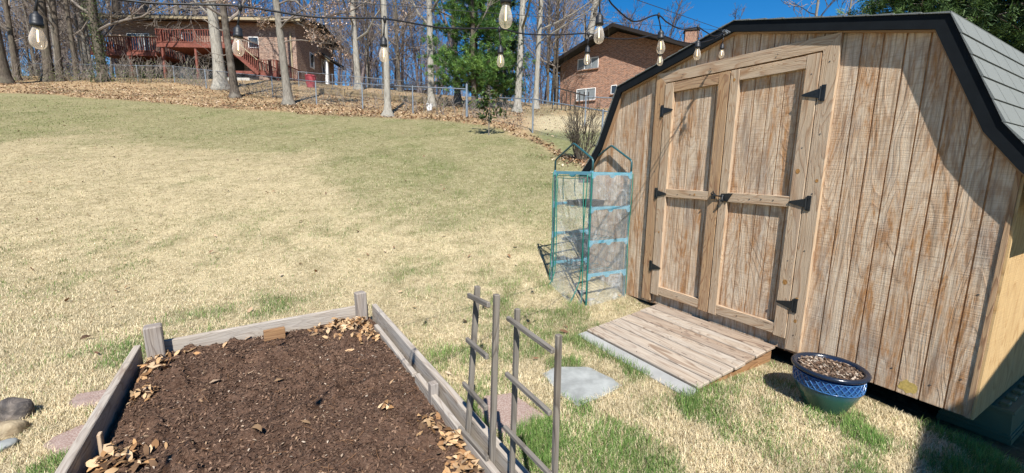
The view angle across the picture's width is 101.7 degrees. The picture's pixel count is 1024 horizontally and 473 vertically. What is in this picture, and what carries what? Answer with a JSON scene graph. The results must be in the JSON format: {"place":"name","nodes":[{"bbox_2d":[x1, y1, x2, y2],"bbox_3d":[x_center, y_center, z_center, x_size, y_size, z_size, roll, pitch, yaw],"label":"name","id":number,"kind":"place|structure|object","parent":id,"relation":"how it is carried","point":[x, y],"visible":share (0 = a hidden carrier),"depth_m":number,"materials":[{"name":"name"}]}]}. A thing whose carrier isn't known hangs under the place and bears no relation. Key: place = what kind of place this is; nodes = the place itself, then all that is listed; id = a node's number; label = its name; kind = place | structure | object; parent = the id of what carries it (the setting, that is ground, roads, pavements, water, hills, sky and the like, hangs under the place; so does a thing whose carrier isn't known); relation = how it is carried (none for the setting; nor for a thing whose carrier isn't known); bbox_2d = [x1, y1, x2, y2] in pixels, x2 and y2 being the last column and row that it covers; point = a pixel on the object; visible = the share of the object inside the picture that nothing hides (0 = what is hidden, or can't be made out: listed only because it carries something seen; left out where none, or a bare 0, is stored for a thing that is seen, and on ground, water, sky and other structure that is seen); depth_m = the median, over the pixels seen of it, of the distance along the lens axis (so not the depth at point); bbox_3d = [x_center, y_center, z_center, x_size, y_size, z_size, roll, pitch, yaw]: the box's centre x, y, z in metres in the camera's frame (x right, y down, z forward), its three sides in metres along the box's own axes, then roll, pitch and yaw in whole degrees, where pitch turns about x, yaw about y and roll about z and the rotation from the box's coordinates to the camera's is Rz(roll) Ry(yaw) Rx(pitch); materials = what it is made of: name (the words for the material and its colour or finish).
{"place":"outdoors","nodes":[
{"label":"outdoors","id":0,"kind":"place"},
{"bbox_2d":[0,0,1020,104],"label":"sky","id":1,"kind":"structure","parent":0,"point":[715,13],"materials":[{"name":"blue"}]},
{"bbox_2d":[0,76,1023,472],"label":"ground","id":2,"kind":"structure","parent":0,"point":[148,150],"depth_m":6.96,"materials":[{"name":"beige plant"}]},
{"bbox_2d":[0,28,16,83],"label":"bare tree","id":3,"kind":"object","parent":2,"relation":"on","point":[6,77],"visible":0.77,"depth_m":28.09,"materials":[{"name":"brown plant"}]},
{"bbox_2d":[0,438,17,452],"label":"field rock","id":4,"kind":"object","parent":2,"relation":"on","point":[5,444],"visible":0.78,"depth_m":2.32,"materials":[{"name":"grey stone"}]},
{"bbox_2d":[0,419,30,440],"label":"field rock","id":5,"kind":"object","parent":2,"relation":"on","point":[10,428],"visible":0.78,"depth_m":2.43,"materials":[{"name":"beige stone"}]},
{"bbox_2d":[0,397,35,421],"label":"field rock","id":6,"kind":"object","parent":2,"relation":"on","point":[13,408],"visible":0.75,"depth_m":2.58,"materials":[{"name":"grey stone"}]},
{"bbox_2d":[0,0,47,80],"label":"bare tree","id":7,"kind":"object","parent":2,"relation":"on","point":[9,27],"visible":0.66,"depth_m":30.28,"materials":[{"name":"brown plant"}]},
{"bbox_2d":[1,0,65,74],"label":"bare tree","id":8,"kind":"object","parent":2,"relation":"on","point":[27,52],"visible":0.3,"depth_m":44.30,"materials":[{"name":"brown plant"}]},
{"bbox_2d":[0,0,75,69],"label":"bare tree","id":9,"kind":"object","parent":2,"relation":"on","point":[28,41],"visible":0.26,"depth_m":43.20,"materials":[{"name":"brown plant"}]},
{"bbox_2d":[0,0,75,75],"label":"bare tree","id":10,"kind":"object","parent":2,"relation":"on","point":[22,4],"visible":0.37,"depth_m":35.85,"materials":[{"name":"brown plant"}]},
{"bbox_2d":[22,0,55,81],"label":"bare tree","id":11,"kind":"object","parent":2,"relation":"on","point":[44,39],"visible":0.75,"depth_m":30.68,"materials":[{"name":"brown plant"}]},
{"bbox_2d":[0,0,80,75],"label":"bare tree","id":12,"kind":"object","parent":2,"relation":"on","point":[30,40],"visible":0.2,"depth_m":42.76,"materials":[{"name":"brown plant"}]},
{"bbox_2d":[1,1,91,54],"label":"bare tree","id":13,"kind":"object","parent":2,"relation":"on","point":[13,16],"visible":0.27,"depth_m":39.50,"materials":[{"name":"brown plant"}]},
{"bbox_2d":[28,0,65,81],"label":"bare tree","id":14,"kind":"object","parent":2,"relation":"on","point":[53,10],"visible":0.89,"depth_m":30.84,"materials":[{"name":"brown plant"}]},
{"bbox_2d":[28,0,85,76],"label":"bare tree","id":15,"kind":"object","parent":2,"relation":"on","point":[79,41],"visible":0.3,"depth_m":38.27,"materials":[{"name":"brown plant"}]},
{"bbox_2d":[10,0,110,68],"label":"bare tree","id":16,"kind":"object","parent":2,"relation":"on","point":[59,33],"visible":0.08,"depth_m":44.83,"materials":[{"name":"brown plant"}]},
{"bbox_2d":[43,424,84,454],"bbox_3d":[-2.527,1.188,2.393,0.235,0.036,0.359,-7,12,-40],"label":"stepping stone","id":17,"kind":"object","parent":2,"relation":"on","point":[65,439],"visible":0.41,"depth_m":2.39,"materials":[{"name":"pink stone"}]},
{"bbox_2d":[28,0,102,77],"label":"bare tree","id":18,"kind":"object","parent":2,"relation":"on","point":[87,37],"visible":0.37,"depth_m":34.19,"materials":[{"name":"brown plant"}]},
{"bbox_2d":[30,0,108,73],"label":"bare tree","id":19,"kind":"object","parent":2,"relation":"on","point":[50,20],"visible":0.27,"depth_m":35.93,"materials":[{"name":"brown plant"}]},
{"bbox_2d":[47,0,107,62],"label":"bare tree","id":20,"kind":"object","parent":2,"relation":"on","point":[73,30],"visible":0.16,"depth_m":40.47,"materials":[{"name":"brown plant"}]},
{"bbox_2d":[69,389,106,407],"bbox_3d":[-2.821,1.110,2.841,0.301,0.036,0.224,-3,10,-25],"label":"stepping stone","id":21,"kind":"object","parent":2,"relation":"on","point":[92,397],"visible":0.52,"depth_m":2.82,"materials":[{"name":"pink stone"}]},
{"bbox_2d":[62,2,134,77],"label":"bare tree","id":22,"kind":"object","parent":2,"relation":"on","point":[106,11],"visible":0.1,"depth_m":45.82,"materials":[{"name":"brown plant"}]},
{"bbox_2d":[46,0,151,49],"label":"bare tree","id":23,"kind":"object","parent":2,"relation":"on","point":[97,11],"visible":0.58,"depth_m":34.11,"materials":[{"name":"brown plant"}]},
{"bbox_2d":[58,0,141,75],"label":"bare tree","id":24,"kind":"object","parent":2,"relation":"on","point":[84,44],"visible":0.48,"depth_m":35.59,"materials":[{"name":"brown plant"}]},
{"bbox_2d":[80,0,149,36],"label":"bare tree","id":25,"kind":"object","parent":2,"relation":"on","point":[105,34],"visible":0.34,"depth_m":36.28,"materials":[{"name":"brown plant"}]},
{"bbox_2d":[59,0,188,81],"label":"bare tree","id":26,"kind":"object","parent":2,"relation":"on","point":[97,38],"visible":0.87,"depth_m":30.82,"materials":[{"name":"brown plant"}]},
{"bbox_2d":[63,0,190,80],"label":"bare tree","id":27,"kind":"object","parent":2,"relation":"on","point":[70,30],"visible":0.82,"depth_m":31.52,"materials":[{"name":"brown plant"}]},
{"bbox_2d":[84,0,171,38],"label":"bare tree","id":28,"kind":"object","parent":2,"relation":"on","point":[109,9],"visible":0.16,"depth_m":43.00,"materials":[{"name":"brown plant"}]},
{"bbox_2d":[143,0,219,14],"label":"bare tree","id":29,"kind":"object","parent":2,"relation":"on","point":[177,10],"visible":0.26,"depth_m":43.84,"materials":[{"name":"grey plant"}]},
{"bbox_2d":[144,0,277,97],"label":"bare tree","id":30,"kind":"object","parent":2,"relation":"on","point":[234,91],"visible":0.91,"depth_m":23.67,"materials":[{"name":"grey plant"}]},
{"bbox_2d":[85,7,345,84],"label":"brick house","id":31,"kind":"structure","parent":2,"relation":"on","point":[144,43],"depth_m":39.48,"materials":[{"name":"red brick"}]},
{"bbox_2d":[137,33,149,49],"bbox_3d":[-34.912,-18.450,39.621,1.113,1.592,0.061,1,9,0],"label":"window","id":32,"kind":"structure","parent":31,"relation":"in","point":[139,34],"depth_m":39.61,"materials":[{"name":"grey glass"}]},
{"bbox_2d":[164,0,304,89],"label":"bare tree","id":33,"kind":"object","parent":2,"relation":"on","point":[215,38],"visible":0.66,"depth_m":27.20,"materials":[{"name":"grey plant"}]},
{"bbox_2d":[9,62,467,116],"bbox_3d":[-19.689,-9.495,26.714,39.440,5.262,6.222,4,10,18],"label":"chain link fence","id":34,"kind":"object","parent":2,"relation":"on","point":[362,84],"visible":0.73,"depth_m":22.33,"materials":[{"name":"metal"}]},
{"bbox_2d":[7,51,527,119],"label":"leaf litter","id":35,"kind":"object","parent":2,"relation":"on","point":[119,72],"depth_m":30.74,"materials":[{"name":"brown plant"}]},
{"bbox_2d":[55,290,528,472],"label":"raised bed","id":36,"kind":"object","parent":2,"relation":"on","point":[445,399],"visible":0.54,"depth_m":2.73,"materials":[{"name":"grey wood"}]},
{"bbox_2d":[89,317,484,472],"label":"garden soil","id":37,"kind":"structure","parent":36,"relation":"in","point":[186,453],"depth_m":2.42,"materials":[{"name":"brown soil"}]},
{"bbox_2d":[126,347,199,404],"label":"dead leaves","id":38,"kind":"object","parent":37,"relation":"on","point":[155,365],"visible":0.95,"depth_m":2.82,"materials":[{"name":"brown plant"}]},
{"bbox_2d":[85,399,482,472],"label":"dead leaves","id":39,"kind":"object","parent":37,"relation":"on","point":[466,460],"visible":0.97,"depth_m":2.00,"materials":[{"name":"brown plant"}]},
{"bbox_2d":[117,321,453,451],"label":"bed leaves","id":40,"kind":"object","parent":37,"relation":"on","point":[258,426],"visible":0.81,"depth_m":2.60,"materials":[{"name":"brown plant"}]},
{"bbox_2d":[115,325,478,472],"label":"pale chips","id":41,"kind":"object","parent":37,"relation":"on","point":[293,410],"visible":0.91,"depth_m":2.45,"materials":[{"name":"brown plant"}]},
{"bbox_2d":[131,324,480,472],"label":"dry stems","id":42,"kind":"object","parent":37,"relation":"on","point":[305,426],"visible":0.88,"depth_m":2.29,"materials":[{"name":"brown plant"}]},
{"bbox_2d":[308,316,379,343],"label":"dead leaves","id":43,"kind":"object","parent":37,"relation":"on","point":[341,324],"visible":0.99,"depth_m":3.67,"materials":[{"name":"beige plant"}]},
{"bbox_2d":[458,285,499,464],"bbox_3d":[-0.157,0.715,2.043,0.096,0.969,0.303,-5,11,-32],"label":"trellis","id":44,"kind":"object","parent":36,"relation":"in","point":[474,348],"visible":0.9,"depth_m":1.97,"materials":[{"name":"grey wood"}]},
{"bbox_2d":[503,308,561,472],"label":"trellis","id":45,"kind":"object","parent":36,"relation":"attached to","point":[515,439],"visible":1,"depth_m":1.60,"materials":[{"name":"grey wood"}]},
{"bbox_2d":[0,77,607,165],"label":"leaf litter","id":46,"kind":"object","parent":2,"relation":"on","point":[292,106],"visible":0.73,"depth_m":22.11,"materials":[{"name":"brown plant"}]},
{"bbox_2d":[281,0,339,25],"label":"bare tree","id":47,"kind":"object","parent":2,"relation":"on","point":[317,12],"visible":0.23,"depth_m":46.26,"materials":[{"name":"grey plant"}]},
{"bbox_2d":[305,74,316,87],"bbox_3d":[-15.893,-12.237,32.980,0.860,0.950,0.860,1,9,0],"label":"barrel","id":48,"kind":"object","parent":2,"relation":"on","point":[310,77],"visible":0.84,"depth_m":32.68,"materials":[{"name":"red plastic"}]},
{"bbox_2d":[18,105,620,373],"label":"scattered leaves","id":49,"kind":"object","parent":2,"relation":"on","point":[248,311],"visible":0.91,"depth_m":5.64,"materials":[{"name":"brown plant"}]},
{"bbox_2d":[288,0,351,67],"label":"bare tree","id":50,"kind":"object","parent":2,"relation":"on","point":[341,27],"visible":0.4,"depth_m":45.77,"materials":[{"name":"brown plant"}]},
{"bbox_2d":[216,0,429,104],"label":"bare tree","id":51,"kind":"object","parent":2,"relation":"on","point":[287,99],"visible":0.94,"depth_m":21.01,"materials":[{"name":"grey plant"}]},
{"bbox_2d":[286,0,363,70],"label":"bare tree","id":52,"kind":"object","parent":2,"relation":"on","point":[313,4],"visible":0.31,"depth_m":46.70,"materials":[{"name":"brown plant"}]},
{"bbox_2d":[313,0,387,74],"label":"bare tree","id":53,"kind":"object","parent":2,"relation":"on","point":[344,30],"visible":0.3,"depth_m":45.50,"materials":[{"name":"brown plant"}]},
{"bbox_2d":[298,71,427,96],"bbox_3d":[-11.130,-11.327,31.453,11.893,2.684,0.871,4,10,19],"label":"chain link fence","id":54,"kind":"object","parent":2,"relation":"on","point":[365,85],"visible":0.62,"depth_m":31.63,"materials":[{"name":"metal"}]},
{"bbox_2d":[343,0,386,89],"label":"bare tree","id":55,"kind":"object","parent":2,"relation":"on","point":[355,38],"visible":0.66,"depth_m":32.97,"materials":[{"name":"grey plant"}]},
{"bbox_2d":[324,0,409,87],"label":"bare tree","id":56,"kind":"object","parent":2,"relation":"on","point":[368,43],"visible":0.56,"depth_m":37.30,"materials":[{"name":"brown plant"}]},
{"bbox_2d":[333,0,400,85],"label":"bare tree","id":57,"kind":"object","parent":2,"relation":"on","point":[374,40],"visible":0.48,"depth_m":45.51,"materials":[{"name":"brown plant"}]},
{"bbox_2d":[0,0,746,103],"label":"woodland","id":58,"kind":"object","parent":2,"relation":"on","point":[405,71],"visible":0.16,"depth_m":53.03,"materials":[{"name":"plant"}]},
{"bbox_2d":[316,88,447,105],"bbox_3d":[-8.426,-8.767,26.242,11.791,1.938,0.958,6,11,30],"label":"timber edging","id":59,"kind":"object","parent":2,"relation":"on","point":[341,92],"visible":0.63,"depth_m":26.65,"materials":[{"name":"brown wood"}]},
{"bbox_2d":[334,0,433,88],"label":"bare tree","id":60,"kind":"object","parent":2,"relation":"on","point":[393,26],"visible":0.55,"depth_m":38.26,"materials":[{"name":"grey plant"}]},
{"bbox_2d":[381,0,394,116],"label":"bare tree","id":61,"kind":"object","parent":2,"relation":"on","point":[387,109],"visible":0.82,"depth_m":17.80,"materials":[{"name":"grey plant"}]},
{"bbox_2d":[348,0,433,91],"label":"bare tree","id":62,"kind":"object","parent":2,"relation":"on","point":[397,48],"visible":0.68,"depth_m":34.53,"materials":[{"name":"brown plant"}]},
{"bbox_2d":[373,0,426,73],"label":"bare tree","id":63,"kind":"object","parent":2,"relation":"on","point":[415,37],"visible":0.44,"depth_m":43.98,"materials":[{"name":"brown plant"}]},
{"bbox_2d":[368,0,440,90],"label":"bare tree","id":64,"kind":"object","parent":2,"relation":"on","point":[393,8],"visible":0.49,"depth_m":41.81,"materials":[{"name":"brown plant"}]},
{"bbox_2d":[390,0,439,106],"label":"bare tree","id":65,"kind":"object","parent":2,"relation":"on","point":[429,21],"visible":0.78,"depth_m":21.87,"materials":[{"name":"grey plant"}]},
{"bbox_2d":[395,0,467,102],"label":"bare tree","id":66,"kind":"object","parent":2,"relation":"on","point":[459,92],"visible":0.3,"depth_m":26.60,"materials":[{"name":"brown plant"}]},
{"bbox_2d":[433,0,499,108],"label":"bare tree","id":67,"kind":"object","parent":2,"relation":"on","point":[473,82],"visible":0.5,"depth_m":21.62,"materials":[{"name":"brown plant"}]},
{"bbox_2d":[416,0,536,103],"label":"pine tree","id":68,"kind":"object","parent":2,"relation":"on","point":[487,63],"visible":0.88,"depth_m":21.91,"materials":[{"name":"green plant"}]},
{"bbox_2d":[467,87,506,134],"bbox_3d":[-0.905,-4.186,13.961,1.240,1.630,1.218,7,11,30],"label":"magnolia sapling","id":69,"kind":"object","parent":2,"relation":"on","point":[487,104],"visible":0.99,"depth_m":13.85,"materials":[{"name":"green plant"}]},
{"bbox_2d":[486,0,532,104],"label":"pine tree","id":70,"kind":"object","parent":2,"relation":"on","point":[514,43],"visible":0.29,"depth_m":25.06,"materials":[{"name":"green plant"}]},
{"bbox_2d":[477,393,543,437],"bbox_3d":[-0.059,1.170,2.781,0.372,0.036,0.445,-6,12,-38],"label":"stepping stone","id":71,"kind":"object","parent":2,"relation":"on","point":[504,409],"visible":0.53,"depth_m":2.76,"materials":[{"name":"pink stone"}]},
{"bbox_2d":[0,96,1023,472],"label":"green grass","id":72,"kind":"structure","parent":2,"relation":"on","point":[986,454],"depth_m":2.80,"materials":[{"name":"green plant"}]},
{"bbox_2d":[510,0,530,111],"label":"bare tree","id":73,"kind":"object","parent":2,"relation":"on","point":[518,83],"visible":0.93,"depth_m":20.86,"materials":[{"name":"grey plant"}]},
{"bbox_2d":[468,96,607,145],"bbox_3d":[1.225,-3.835,14.356,0.093,3.207,10.499,-6,12,-38],"label":"chain link fence","id":74,"kind":"object","parent":2,"relation":"on","point":[563,104],"visible":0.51,"depth_m":14.73,"materials":[{"name":"metal"}]},
{"bbox_2d":[510,0,579,104],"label":"bare tree","id":75,"kind":"object","parent":2,"relation":"on","point":[553,63],"visible":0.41,"depth_m":40.22,"materials":[{"name":"brown plant"}]},
{"bbox_2d":[507,0,604,104],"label":"bare tree","id":76,"kind":"object","parent":2,"relation":"on","point":[549,37],"visible":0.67,"depth_m":34.73,"materials":[{"name":"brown plant"}]},
{"bbox_2d":[526,0,586,90],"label":"bare tree","id":77,"kind":"object","parent":2,"relation":"on","point":[559,43],"visible":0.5,"depth_m":40.99,"materials":[{"name":"brown plant"}]},
{"bbox_2d":[525,0,592,103],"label":"bare tree","id":78,"kind":"object","parent":2,"relation":"on","point":[531,28],"visible":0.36,"depth_m":44.55,"materials":[{"name":"brown plant"}]},
{"bbox_2d":[516,0,613,104],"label":"bare tree","id":79,"kind":"object","parent":2,"relation":"on","point":[558,44],"visible":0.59,"depth_m":36.08,"materials":[{"name":"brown plant"}]},
{"bbox_2d":[541,153,590,167],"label":"shrub leaves","id":80,"kind":"object","parent":2,"relation":"on","point":[570,159],"visible":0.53,"depth_m":11.13,"materials":[{"name":"brown plant"}]},
{"bbox_2d":[531,0,629,108],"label":"bare tree","id":81,"kind":"object","parent":2,"relation":"on","point":[537,58],"visible":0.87,"depth_m":23.11,"materials":[{"name":"grey plant"}]},
{"bbox_2d":[543,367,621,405],"bbox_3d":[0.504,1.113,3.195,0.498,0.036,0.520,-5,11,-34],"label":"stepping stone","id":82,"kind":"object","parent":2,"relation":"on","point":[581,382],"visible":0.8,"depth_m":3.15,"materials":[{"name":"grey stone"}]},
{"bbox_2d":[559,95,610,159],"bbox_3d":[1.924,-2.913,11.184,1.681,1.730,1.449,-3,10,-21],"label":"bare shrub","id":83,"kind":"object","parent":2,"relation":"on","point":[571,136],"visible":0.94,"depth_m":11.03,"materials":[{"name":"brown plant"}]},
{"bbox_2d":[549,143,632,305],"bbox_3d":[0.870,-0.146,5.025,0.771,1.906,0.827,-4,10,-28],"label":"mini greenhouse","id":84,"kind":"object","parent":2,"relation":"on","point":[591,174],"visible":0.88,"depth_m":4.88,"materials":[{"name":"metal"}]},
{"bbox_2d":[577,199,605,206],"bbox_3d":[0.912,-0.391,4.847,0.212,0.076,0.276,-4,10,-28],"label":"seed tray","id":85,"kind":"object","parent":84,"relation":"on","point":[597,203],"visible":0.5,"depth_m":4.76,"materials":[{"name":"black plastic"}]},
{"bbox_2d":[571,0,617,39],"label":"bare tree","id":86,"kind":"object","parent":2,"relation":"on","point":[591,28],"visible":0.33,"depth_m":52.03,"materials":[{"name":"grey plant"}]},
{"bbox_2d":[546,23,699,109],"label":"brick house","id":87,"kind":"structure","parent":2,"relation":"on","point":[612,65],"depth_m":38.97,"materials":[{"name":"red brick"}]},
{"bbox_2d":[576,87,595,100],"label":"window","id":88,"kind":"structure","parent":87,"relation":"in","point":[592,91],"depth_m":40.51,"materials":[{"name":"white paint"}]},
{"bbox_2d":[577,57,598,69],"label":"window","id":89,"kind":"structure","parent":87,"relation":"in","point":[594,61],"depth_m":40.08,"materials":[{"name":"white glass"}]},
{"bbox_2d":[579,304,774,395],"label":"wooden ramp","id":90,"kind":"structure","parent":2,"relation":"on","point":[691,351],"depth_m":3.64,"materials":[{"name":"brown wood"}]},
{"bbox_2d":[578,11,1023,419],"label":"garden shed","id":91,"kind":"structure","parent":2,"relation":"on","point":[850,188],"depth_m":3.08,"materials":[{"name":"brown wood"}]},
{"bbox_2d":[28,0,725,66],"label":"string light","id":92,"kind":"object","parent":91,"relation":"hanging from","point":[36,18],"visible":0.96,"depth_m":1.92,"materials":[{"name":"black rubber"}]},
{"bbox_2d":[320,0,724,30],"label":"cable","id":93,"kind":"object","parent":91,"relation":"attached to","point":[495,13],"visible":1,"depth_m":2.33,"materials":[{"name":"metal"}]},
{"bbox_2d":[500,0,725,56],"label":"string light","id":94,"kind":"object","parent":91,"relation":"hanging from","point":[599,22],"visible":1,"depth_m":2.38,"materials":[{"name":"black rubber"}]},
{"bbox_2d":[649,71,730,311],"bbox_3d":[1.747,-0.424,4.221,0.059,2.245,0.749,-4,11,-30],"label":"shed door","id":95,"kind":"structure","parent":91,"relation":"in","point":[694,110],"depth_m":4.19,"materials":[{"name":"brown wood"}]},
{"bbox_2d":[708,52,826,337],"bbox_3d":[2.098,-0.315,3.588,0.094,2.245,0.844,-4,11,-30],"label":"shed door","id":96,"kind":"structure","parent":91,"relation":"in","point":[772,106],"depth_m":3.56,"materials":[{"name":"brown wood"}]},
{"bbox_2d":[791,352,871,415],"bbox_3d":[2.186,1.037,2.897,0.445,0.302,0.445,1,9,0],"label":"glazed planter","id":97,"kind":"object","parent":2,"relation":"on","point":[823,393],"visible":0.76,"depth_m":2.77,"materials":[{"name":"blue ceramic"}]},
{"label":"potting mulch","id":98,"kind":"object","parent":97,"relation":"in","visible":0},
{"bbox_2d":[798,355,863,379],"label":"planter chips","id":99,"kind":"object","parent":98,"relation":"on","point":[842,370],"visible":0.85,"depth_m":2.87,"materials":[{"name":"brown plant"}]},
{"bbox_2d":[793,0,879,16],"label":"bare tree","id":100,"kind":"object","parent":2,"relation":"on","point":[851,3],"visible":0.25,"depth_m":25.99,"materials":[{"name":"grey plant"}]},
{"bbox_2d":[781,0,914,15],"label":"bare tree","id":101,"kind":"object","parent":2,"relation":"on","point":[816,10],"visible":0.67,"depth_m":22.56,"materials":[{"name":"grey plant"}]},
{"bbox_2d":[836,0,1021,46],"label":"evergreen tree","id":102,"kind":"object","parent":2,"relation":"on","point":[874,8],"visible":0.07,"depth_m":10.35,"materials":[{"name":"green plant"}]},
{"bbox_2d":[888,0,1023,52],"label":"evergreen tree","id":103,"kind":"object","parent":2,"relation":"on","point":[1007,30],"visible":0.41,"depth_m":8.62,"materials":[{"name":"green plant"}]},
{"bbox_2d":[936,377,1023,445],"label":"storage bin","id":104,"kind":"object","parent":2,"relation":"on","point":[1000,419],"visible":0.44,"depth_m":2.80,"materials":[{"name":"green plastic"}]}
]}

